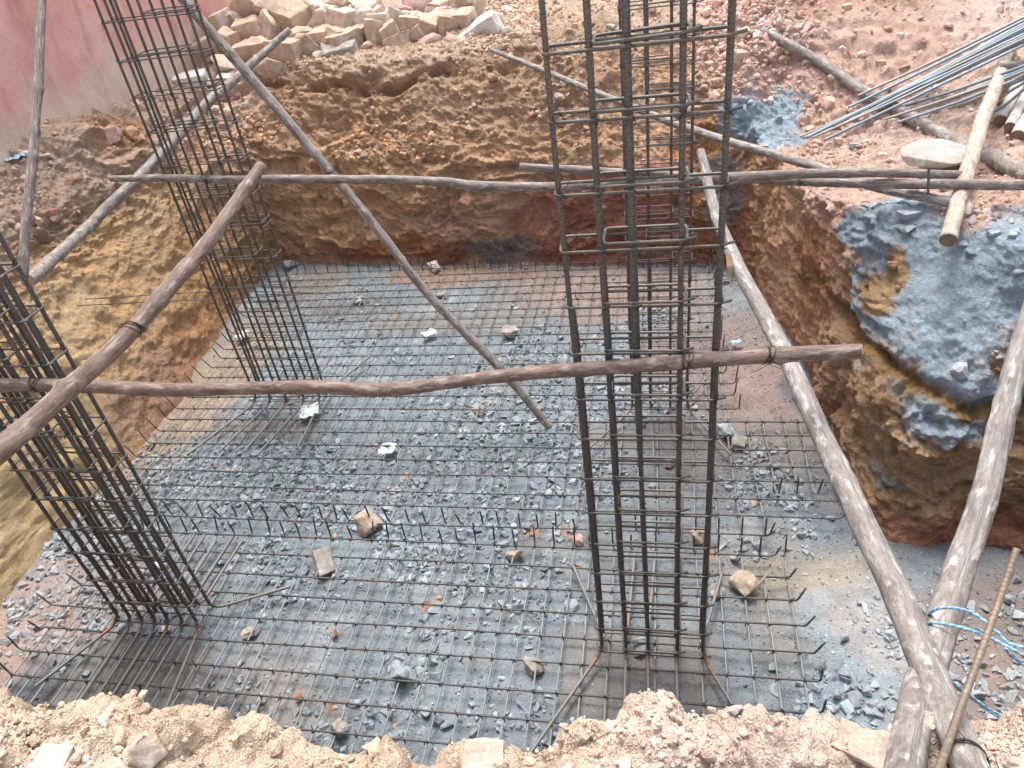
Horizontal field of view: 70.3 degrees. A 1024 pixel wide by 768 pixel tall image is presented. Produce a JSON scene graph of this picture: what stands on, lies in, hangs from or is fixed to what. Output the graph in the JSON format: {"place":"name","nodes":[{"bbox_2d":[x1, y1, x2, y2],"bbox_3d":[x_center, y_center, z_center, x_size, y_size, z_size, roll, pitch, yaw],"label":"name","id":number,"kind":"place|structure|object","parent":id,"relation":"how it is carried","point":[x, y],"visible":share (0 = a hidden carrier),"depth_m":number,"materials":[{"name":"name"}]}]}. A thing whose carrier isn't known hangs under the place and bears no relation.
{"place":"outdoors","nodes":[
{"label":"outdoors","id":0,"kind":"place"},
{"bbox_2d":[0,0,1023,767],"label":"ground","id":1,"kind":"structure","parent":0,"point":[816,260],"depth_m":7.34,"materials":[{"name":"soil"}]},
{"bbox_2d":[17,0,45,278],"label":"timber pole","id":2,"kind":"object","parent":1,"relation":"on","point":[38,88],"visible":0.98,"depth_m":4.64,"materials":[{"name":"brown wood"}]},
{"bbox_2d":[26,743,75,767],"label":"stone","id":3,"kind":"object","parent":1,"relation":"on","point":[53,755],"visible":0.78,"depth_m":1.87,"materials":[{"name":"stone"}]},
{"bbox_2d":[104,125,122,144],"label":"stone","id":4,"kind":"object","parent":1,"relation":"on","point":[114,134],"visible":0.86,"depth_m":8.11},
{"bbox_2d":[98,757,128,767],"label":"stone","id":5,"kind":"object","parent":1,"relation":"on","point":[113,762],"visible":1,"depth_m":1.76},
{"bbox_2d":[0,0,231,164],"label":"plastered wall","id":6,"kind":"structure","parent":1,"relation":"on","point":[83,74],"depth_m":8.10,"materials":[{"name":"pink paint"}]},
{"bbox_2d":[0,162,265,465],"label":"timber pole","id":7,"kind":"object","parent":1,"relation":"on","point":[28,425],"visible":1,"depth_m":2.81,"materials":[{"name":"brown wood"}]},
{"bbox_2d":[127,731,167,767],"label":"stone","id":8,"kind":"object","parent":1,"relation":"on","point":[147,750],"visible":1,"depth_m":1.79,"materials":[{"name":"stone"}]},
{"bbox_2d":[20,27,291,286],"bbox_3d":[-3.427,-2.290,7.026,1.159,1.029,5.806,-4,35,7],"label":"timber pole","id":9,"kind":"object","parent":1,"relation":"on","point":[42,268],"visible":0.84,"depth_m":7.05,"materials":[{"name":"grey wood"}]},
{"bbox_2d":[172,68,208,88],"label":"stone","id":10,"kind":"object","parent":1,"relation":"on","point":[203,74],"visible":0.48,"depth_m":9.60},
{"bbox_2d":[190,36,218,57],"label":"quarried stone","id":11,"kind":"object","parent":1,"relation":"on","point":[204,42],"visible":0.38,"depth_m":10.00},
{"bbox_2d":[206,7,232,30],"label":"quarried stone","id":12,"kind":"object","parent":1,"relation":"on","point":[218,20],"visible":0.42,"depth_m":10.15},
{"bbox_2d":[210,54,233,71],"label":"quarried stone","id":13,"kind":"object","parent":1,"relation":"on","point":[225,64],"visible":0.47,"depth_m":9.73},
{"bbox_2d":[231,35,267,62],"bbox_3d":[-3.548,-4.509,9.911,0.548,0.397,0.332,-28,49,-19],"label":"quarried stone","id":14,"kind":"object","parent":13,"relation":"on","point":[246,50],"visible":0.38,"depth_m":9.76,"materials":[{"name":"stone"}]},
{"bbox_2d":[218,26,240,54],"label":"quarried stone","id":15,"kind":"object","parent":1,"relation":"on","point":[231,37],"visible":0.41,"depth_m":9.86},
{"bbox_2d":[229,0,256,16],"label":"quarried stone","id":16,"kind":"object","parent":1,"relation":"on","point":[243,8],"visible":0.27,"depth_m":10.25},
{"bbox_2d":[231,14,262,40],"bbox_3d":[-3.630,-4.911,10.170,0.430,0.428,0.305,-12,38,8],"label":"quarried stone","id":17,"kind":"object","parent":1,"relation":"on","point":[246,27],"visible":0.42,"depth_m":10.04,"materials":[{"name":"stone"}]},
{"bbox_2d":[257,9,279,39],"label":"quarried stone","id":18,"kind":"object","parent":1,"relation":"on","point":[270,27],"visible":0.56,"depth_m":10.02,"materials":[{"name":"stone"}]},
{"bbox_2d":[252,54,285,77],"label":"quarried stone","id":19,"kind":"object","parent":1,"relation":"on","point":[268,67],"visible":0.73,"depth_m":9.55,"materials":[{"name":"stone"}]},
{"bbox_2d":[253,0,311,30],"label":"quarried stone","id":20,"kind":"object","parent":1,"relation":"on","point":[285,14],"visible":0.52,"depth_m":10.02,"materials":[{"name":"stone"}]},
{"bbox_2d":[263,37,302,62],"bbox_3d":[-3.008,-4.392,9.762,0.472,0.485,0.321,5,37,19],"label":"quarried stone","id":21,"kind":"object","parent":1,"relation":"on","point":[288,49],"visible":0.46,"depth_m":9.59,"materials":[{"name":"stone"}]},
{"bbox_2d":[306,26,326,45],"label":"quarried stone","id":22,"kind":"object","parent":1,"relation":"on","point":[316,35],"visible":0.48,"depth_m":9.72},
{"bbox_2d":[308,7,325,28],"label":"quarried stone","id":23,"kind":"object","parent":1,"relation":"on","point":[318,17],"visible":0.28,"depth_m":10.01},
{"bbox_2d":[320,37,359,57],"bbox_3d":[-2.303,-4.420,9.725,0.536,0.311,0.430,-4,49,13],"label":"quarried stone","id":24,"kind":"object","parent":1,"relation":"on","point":[352,45],"visible":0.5,"depth_m":9.57,"materials":[{"name":"stone"}]},
{"bbox_2d":[294,33,320,55],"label":"quarried stone","id":25,"kind":"object","parent":24,"relation":"on","point":[310,46],"visible":0.41,"depth_m":9.67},
{"bbox_2d":[314,24,363,45],"bbox_3d":[-2.442,-4.691,9.918,0.794,0.310,0.515,20,52,32],"label":"quarried stone","id":26,"kind":"object","parent":24,"relation":"on","point":[348,33],"visible":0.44,"depth_m":9.69,"materials":[{"name":"stone"}]},
{"bbox_2d":[325,7,356,26],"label":"quarried stone","id":27,"kind":"object","parent":1,"relation":"on","point":[342,17],"visible":0.52,"depth_m":9.88,"materials":[{"name":"stone"}]},
{"bbox_2d":[353,8,373,23],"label":"quarried stone","id":28,"kind":"object","parent":1,"relation":"on","point":[359,16],"visible":0.31,"depth_m":9.89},
{"bbox_2d":[372,4,384,12],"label":"quarried stone","id":29,"kind":"object","parent":28,"relation":"on","point":[377,8],"visible":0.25,"depth_m":9.99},
{"bbox_2d":[348,0,386,9],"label":"quarried stone","id":30,"kind":"object","parent":29,"relation":"on","point":[365,4],"visible":0.29,"depth_m":10.03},
{"bbox_2d":[363,18,382,44],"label":"quarried stone","id":31,"kind":"object","parent":1,"relation":"on","point":[372,27],"visible":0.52,"depth_m":9.71,"materials":[{"name":"stone"}]},
{"bbox_2d":[365,11,386,23],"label":"quarried stone","id":32,"kind":"object","parent":1,"relation":"on","point":[380,16],"visible":0.2,"depth_m":9.79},
{"bbox_2d":[379,18,399,39],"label":"quarried stone","id":33,"kind":"object","parent":1,"relation":"on","point":[388,28],"visible":0.62,"depth_m":9.58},
{"bbox_2d":[382,29,410,46],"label":"quarried stone","id":34,"kind":"object","parent":1,"relation":"on","point":[401,38],"visible":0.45,"depth_m":9.56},
{"bbox_2d":[385,5,407,29],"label":"quarried stone","id":35,"kind":"object","parent":1,"relation":"on","point":[393,13],"visible":0.28,"depth_m":9.72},
{"bbox_2d":[398,15,419,31],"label":"quarried stone","id":36,"kind":"object","parent":1,"relation":"on","point":[406,22],"visible":0.7,"depth_m":9.61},
{"bbox_2d":[402,0,431,12],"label":"quarried stone","id":37,"kind":"object","parent":1,"relation":"on","point":[419,5],"visible":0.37,"depth_m":10.01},
{"bbox_2d":[410,23,426,42],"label":"quarried stone","id":38,"kind":"object","parent":1,"relation":"on","point":[416,32],"visible":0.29,"depth_m":9.64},
{"bbox_2d":[419,13,437,34],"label":"quarried stone","id":39,"kind":"object","parent":1,"relation":"on","point":[428,23],"visible":0.67,"depth_m":9.61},
{"bbox_2d":[424,7,436,12],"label":"quarried stone","id":40,"kind":"object","parent":1,"relation":"on","point":[429,9],"visible":0.25,"depth_m":9.89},
{"bbox_2d":[427,0,449,6],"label":"quarried stone","id":41,"kind":"object","parent":40,"relation":"on","point":[436,3],"visible":0.3,"depth_m":9.98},
{"bbox_2d":[421,32,441,43],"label":"quarried stone","id":42,"kind":"object","parent":1,"relation":"on","point":[432,37],"visible":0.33,"depth_m":9.53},
{"bbox_2d":[436,9,457,34],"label":"quarried stone","id":43,"kind":"object","parent":1,"relation":"on","point":[446,21],"visible":0.76,"depth_m":9.59,"materials":[{"name":"stone"}]},
{"bbox_2d":[450,0,473,7],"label":"quarried stone","id":44,"kind":"object","parent":1,"relation":"on","point":[460,3],"visible":0.2,"depth_m":9.84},
{"bbox_2d":[451,6,477,28],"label":"quarried stone","id":45,"kind":"object","parent":1,"relation":"on","point":[466,16],"visible":0.81,"depth_m":9.55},
{"bbox_2d":[473,0,485,16],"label":"quarried stone","id":46,"kind":"object","parent":1,"relation":"on","point":[478,5],"visible":0.4,"depth_m":9.80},
{"bbox_2d":[457,9,503,37],"bbox_3d":[-0.388,-4.590,9.616,0.630,0.453,0.412,-25,36,30],"label":"quarried stone","id":47,"kind":"object","parent":1,"relation":"on","point":[489,21],"visible":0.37,"depth_m":9.39,"materials":[{"name":"stone"}]},
{"bbox_2d":[460,737,508,767],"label":"stone","id":48,"kind":"object","parent":1,"relation":"on","point":[483,752],"visible":0.82,"depth_m":1.75,"materials":[{"name":"stone"}]},
{"bbox_2d":[0,688,1023,767],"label":"soil crumbs","id":49,"kind":"object","parent":1,"relation":"on","point":[985,740],"visible":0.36,"depth_m":1.72,"materials":[{"name":"soil"}]},
{"bbox_2d":[0,0,1023,767],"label":"soil clods","id":50,"kind":"object","parent":1,"relation":"on","point":[514,32],"visible":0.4,"depth_m":7.93,"materials":[{"name":"soil"}]},
{"bbox_2d":[490,48,950,206],"bbox_3d":[1.369,-2.608,6.773,0.232,0.472,5.784,-25,38,-22],"label":"timber pole","id":51,"kind":"object","parent":1,"relation":"on","point":[911,194],"visible":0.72,"depth_m":6.00,"materials":[{"name":"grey wood"}]},
{"bbox_2d":[733,49,748,61],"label":"stone","id":52,"kind":"object","parent":1,"relation":"on","point":[740,54],"visible":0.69,"depth_m":7.90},
{"bbox_2d":[696,148,998,767],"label":"timber pole","id":53,"kind":"object","parent":1,"relation":"on","point":[922,655],"visible":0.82,"depth_m":2.57,"materials":[{"name":"brown wood"}]},
{"bbox_2d":[883,302,1023,767],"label":"timber pole","id":54,"kind":"object","parent":53,"relation":"attached to","point":[908,744],"visible":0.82,"depth_m":2.47,"materials":[{"name":"brown wood"}]},
{"bbox_2d":[927,606,1023,666],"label":"rope","id":55,"kind":"object","parent":54,"relation":"attached to","point":[1007,648],"visible":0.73,"depth_m":2.09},
{"bbox_2d":[934,547,1020,767],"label":"rebar stake","id":56,"kind":"object","parent":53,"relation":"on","point":[947,744],"visible":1,"depth_m":1.61,"materials":[{"name":"metal"}]},
{"bbox_2d":[831,718,889,767],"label":"stone","id":57,"kind":"object","parent":1,"relation":"on","point":[867,746],"visible":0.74,"depth_m":1.65,"materials":[{"name":"stone"}]},
{"bbox_2d":[726,8,1023,179],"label":"timber pole","id":58,"kind":"object","parent":1,"relation":"on","point":[999,161],"visible":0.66,"depth_m":6.73,"materials":[{"name":"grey wood"}]},
{"bbox_2d":[905,64,1023,105],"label":"loose rebar","id":59,"kind":"object","parent":58,"relation":"on","point":[965,86],"visible":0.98,"depth_m":6.46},
{"bbox_2d":[917,70,1023,111],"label":"loose rebar","id":60,"kind":"object","parent":58,"relation":"on","point":[1013,75],"visible":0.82,"depth_m":6.37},
{"bbox_2d":[893,223,915,234],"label":"stone","id":61,"kind":"object","parent":1,"relation":"on","point":[905,228],"visible":1,"depth_m":4.89,"materials":[{"name":"grey stone"}]},
{"bbox_2d":[895,209,920,220],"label":"stone","id":62,"kind":"object","parent":1,"relation":"on","point":[905,214],"visible":1,"depth_m":4.89,"materials":[{"name":"grey stone"}]},
{"bbox_2d":[800,33,1023,137],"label":"loose rebar","id":63,"kind":"object","parent":1,"relation":"on","point":[954,66],"visible":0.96,"depth_m":6.69,"materials":[{"name":"metal"}]},
{"bbox_2d":[803,29,1023,138],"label":"loose rebar","id":64,"kind":"object","parent":1,"relation":"on","point":[804,137],"visible":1,"depth_m":6.69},
{"bbox_2d":[806,25,1023,138],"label":"loose rebar","id":65,"kind":"object","parent":64,"relation":"on","point":[830,125],"visible":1,"depth_m":6.77,"materials":[{"name":"metal"}]},
{"bbox_2d":[811,37,1023,138],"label":"loose rebar","id":66,"kind":"object","parent":1,"relation":"on","point":[927,85],"visible":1,"depth_m":6.70,"materials":[{"name":"metal"}]},
{"bbox_2d":[824,44,1023,140],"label":"loose rebar","id":67,"kind":"object","parent":1,"relation":"on","point":[926,91],"visible":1,"depth_m":6.66,"materials":[{"name":"metal"}]},
{"bbox_2d":[832,27,1023,126],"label":"loose rebar","id":68,"kind":"object","parent":1,"relation":"on","point":[958,61],"visible":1,"depth_m":6.70,"materials":[{"name":"metal"}]},
{"bbox_2d":[900,139,965,167],"bbox_3d":[3.426,-1.864,5.836,0.559,0.107,0.518,6,40,25],"label":"stone slab","id":69,"kind":"object","parent":1,"relation":"on","point":[938,153],"depth_m":5.78,"materials":[{"name":"stone"}]},
{"bbox_2d":[843,32,1023,122],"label":"loose rebar","id":70,"kind":"object","parent":1,"relation":"on","point":[900,95],"visible":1,"depth_m":6.80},
{"bbox_2d":[848,19,1023,108],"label":"loose rebar","id":71,"kind":"object","parent":1,"relation":"on","point":[940,62],"visible":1,"depth_m":6.77,"materials":[{"name":"metal"}]},
{"bbox_2d":[857,16,1023,96],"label":"loose rebar","id":72,"kind":"object","parent":1,"relation":"on","point":[945,55],"visible":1,"depth_m":6.78,"materials":[{"name":"metal"}]},
{"bbox_2d":[870,35,1023,108],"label":"loose rebar","id":73,"kind":"object","parent":1,"relation":"on","point":[955,69],"visible":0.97,"depth_m":6.59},
{"bbox_2d":[884,23,1023,96],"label":"loose rebar","id":74,"kind":"object","parent":1,"relation":"on","point":[970,51],"visible":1,"depth_m":6.65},
{"bbox_2d":[897,77,1023,123],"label":"loose rebar","id":75,"kind":"object","parent":1,"relation":"on","point":[950,104],"visible":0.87,"depth_m":6.37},
{"bbox_2d":[901,40,1023,99],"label":"loose rebar","id":76,"kind":"object","parent":1,"relation":"on","point":[1005,50],"visible":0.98,"depth_m":6.51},
{"bbox_2d":[951,680,1000,717],"bbox_3d":[1.660,1.121,2.507,0.372,0.265,0.029,7,38,21],"label":"rope","id":77,"kind":"object","parent":1,"relation":"on","point":[984,706],"visible":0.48,"depth_m":2.50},
{"bbox_2d":[939,47,1015,246],"bbox_3d":[3.834,-2.166,5.875,0.124,0.362,4.300,15,41,30],"label":"timber pole","id":78,"kind":"object","parent":1,"relation":"on","point":[950,231],"visible":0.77,"depth_m":5.04,"materials":[{"name":"brown wood"}]},
{"bbox_2d":[519,163,1023,190],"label":"timber pole","id":79,"kind":"object","parent":78,"relation":"on","point":[986,184],"visible":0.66,"depth_m":4.98,"materials":[{"name":"brown wood"}]},
{"bbox_2d":[882,74,1020,119],"bbox_3d":[4.243,-2.613,6.184,1.867,0.735,0.027,8,38,22],"label":"loose rebar","id":80,"kind":"object","parent":78,"relation":"on","point":[936,102],"visible":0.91,"depth_m":6.49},
{"bbox_2d":[949,73,1023,109],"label":"loose rebar","id":81,"kind":"object","parent":1,"relation":"on","point":[977,98],"visible":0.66,"depth_m":6.39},
{"bbox_2d":[993,68,1023,125],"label":"log","id":82,"kind":"object","parent":1,"relation":"on","point":[1001,117],"visible":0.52,"depth_m":6.28,"materials":[{"name":"grey wood"}]},
{"bbox_2d":[1003,92,1023,131],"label":"log","id":83,"kind":"object","parent":1,"relation":"on","point":[1017,111],"visible":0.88,"depth_m":6.09,"materials":[{"name":"grey wood"}]},
{"bbox_2d":[1009,113,1023,140],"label":"log","id":84,"kind":"object","parent":1,"relation":"on","point":[1017,131],"visible":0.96,"depth_m":5.92,"materials":[{"name":"grey wood"}]},
{"bbox_2d":[0,262,1023,766],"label":"pit floor","id":85,"kind":"structure","parent":0,"point":[826,594],"depth_m":5.29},
{"bbox_2d":[240,626,259,638],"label":"stone","id":86,"kind":"object","parent":85,"relation":"on","point":[245,633],"visible":0.94,"depth_m":4.98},
{"bbox_2d":[311,547,334,579],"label":"stone","id":87,"kind":"object","parent":85,"relation":"on","point":[323,563],"visible":0.9,"depth_m":5.39,"materials":[{"name":"stone"}]},
{"bbox_2d":[353,508,383,536],"bbox_3d":[-1.118,1.080,5.678,0.202,0.186,0.204,-33,42,-31],"label":"stone","id":88,"kind":"object","parent":85,"relation":"on","point":[362,521],"visible":0.92,"depth_m":5.63,"materials":[{"name":"stone"}]},
{"bbox_2d":[71,243,854,540],"bbox_3d":[-0.496,-0.276,7.302,6.507,0.221,4.440,0,36,12],"label":"rebar mat","id":89,"kind":"object","parent":85,"relation":"on","point":[565,476],"visible":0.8,"depth_m":6.62,"materials":[{"name":"metal"}]},
{"bbox_2d":[93,0,370,455],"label":"rebar column","id":90,"kind":"structure","parent":89,"relation":"on","point":[175,10],"depth_m":5.98,"materials":[{"name":"metal"}]},
{"bbox_2d":[299,402,318,418],"bbox_3d":[-1.947,0.244,6.969,0.189,0.056,0.200,-13,35,-6],"label":"crumpled paper","id":91,"kind":"object","parent":89,"relation":"on","point":[307,410],"visible":1,"depth_m":6.98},
{"bbox_2d":[177,0,551,429],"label":"timber pole","id":92,"kind":"object","parent":89,"relation":"on","point":[275,106],"visible":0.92,"depth_m":5.71,"materials":[{"name":"brown wood"}]},
{"bbox_2d":[579,0,731,459],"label":"rebar column","id":93,"kind":"structure","parent":89,"relation":"on","point":[646,65],"depth_m":5.29,"materials":[{"name":"metal"}]},
{"bbox_2d":[501,325,518,337],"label":"stone","id":94,"kind":"object","parent":85,"relation":"on","point":[508,330],"visible":0.98,"depth_m":7.75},
{"bbox_2d":[523,656,544,676],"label":"stone","id":95,"kind":"object","parent":85,"relation":"on","point":[530,665],"visible":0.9,"depth_m":4.49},
{"bbox_2d":[691,530,703,544],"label":"stone","id":96,"kind":"object","parent":85,"relation":"on","point":[699,539],"visible":0.77,"depth_m":5.17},
{"bbox_2d":[731,434,746,450],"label":"stone","id":97,"kind":"object","parent":85,"relation":"on","point":[738,441],"visible":0.96,"depth_m":5.93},
{"bbox_2d":[728,551,783,595],"bbox_3d":[1.634,1.273,4.835,0.379,0.427,0.176,-23,37,-19],"label":"stone","id":98,"kind":"object","parent":85,"relation":"on","point":[740,581],"visible":0.98,"depth_m":4.78,"materials":[{"name":"stone"}]},
{"bbox_2d":[0,262,1023,765],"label":"gravel","id":99,"kind":"structure","parent":0,"point":[538,710],"depth_m":5.59,"materials":[{"name":"gravel"}]},
{"bbox_2d":[328,718,347,736],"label":"stone","id":100,"kind":"object","parent":99,"relation":"on","point":[342,726],"visible":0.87,"depth_m":4.32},
{"bbox_2d":[390,660,415,679],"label":"stone","id":101,"kind":"object","parent":99,"relation":"on","point":[400,670],"visible":0.99,"depth_m":4.54,"materials":[{"name":"grey stone"}]},
{"bbox_2d":[0,512,827,764],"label":"rebar mat","id":102,"kind":"object","parent":99,"relation":"on","point":[492,658],"visible":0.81,"depth_m":4.81,"materials":[{"name":"metal"}]},
{"bbox_2d":[0,232,289,707],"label":"rebar column","id":103,"kind":"structure","parent":102,"relation":"on","point":[78,500],"depth_m":4.48,"materials":[{"name":"metal"}]},
{"bbox_2d":[529,0,747,752],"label":"rebar column","id":104,"kind":"structure","parent":102,"relation":"on","point":[626,39],"depth_m":3.14,"materials":[{"name":"metal"}]},
{"bbox_2d":[0,344,862,397],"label":"timber pole","id":105,"kind":"object","parent":104,"relation":"attached to","point":[779,355],"visible":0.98,"depth_m":3.32,"materials":[{"name":"brown wood"}]},
{"bbox_2d":[108,168,961,191],"bbox_3d":[-0.149,-1.507,5.386,6.413,0.431,0.208,0,36,12],"label":"timber pole","id":106,"kind":"object","parent":104,"relation":"attached to","point":[765,175],"visible":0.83,"depth_m":5.32,"materials":[{"name":"brown wood"}]},
{"bbox_2d":[716,423,735,438],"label":"stone","id":107,"kind":"object","parent":99,"relation":"on","point":[724,428],"visible":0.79,"depth_m":6.04,"materials":[{"name":"grey stone"}]},
{"bbox_2d":[843,690,861,708],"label":"stone","id":108,"kind":"object","parent":99,"relation":"on","point":[852,696],"visible":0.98,"depth_m":4.09,"materials":[{"name":"grey stone"}]},
{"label":"quarried stone","id":109,"kind":"object","parent":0,"visible":0},
{"bbox_2d":[302,0,339,14],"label":"quarried stone","id":110,"kind":"object","parent":109,"relation":"on","point":[313,5],"visible":0.29,"depth_m":10.08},
{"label":"quarried stone","id":111,"kind":"object","parent":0,"visible":0},
{"bbox_2d":[385,1,412,10],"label":"quarried stone","id":112,"kind":"object","parent":111,"relation":"on","point":[398,5],"visible":0.41,"depth_m":9.99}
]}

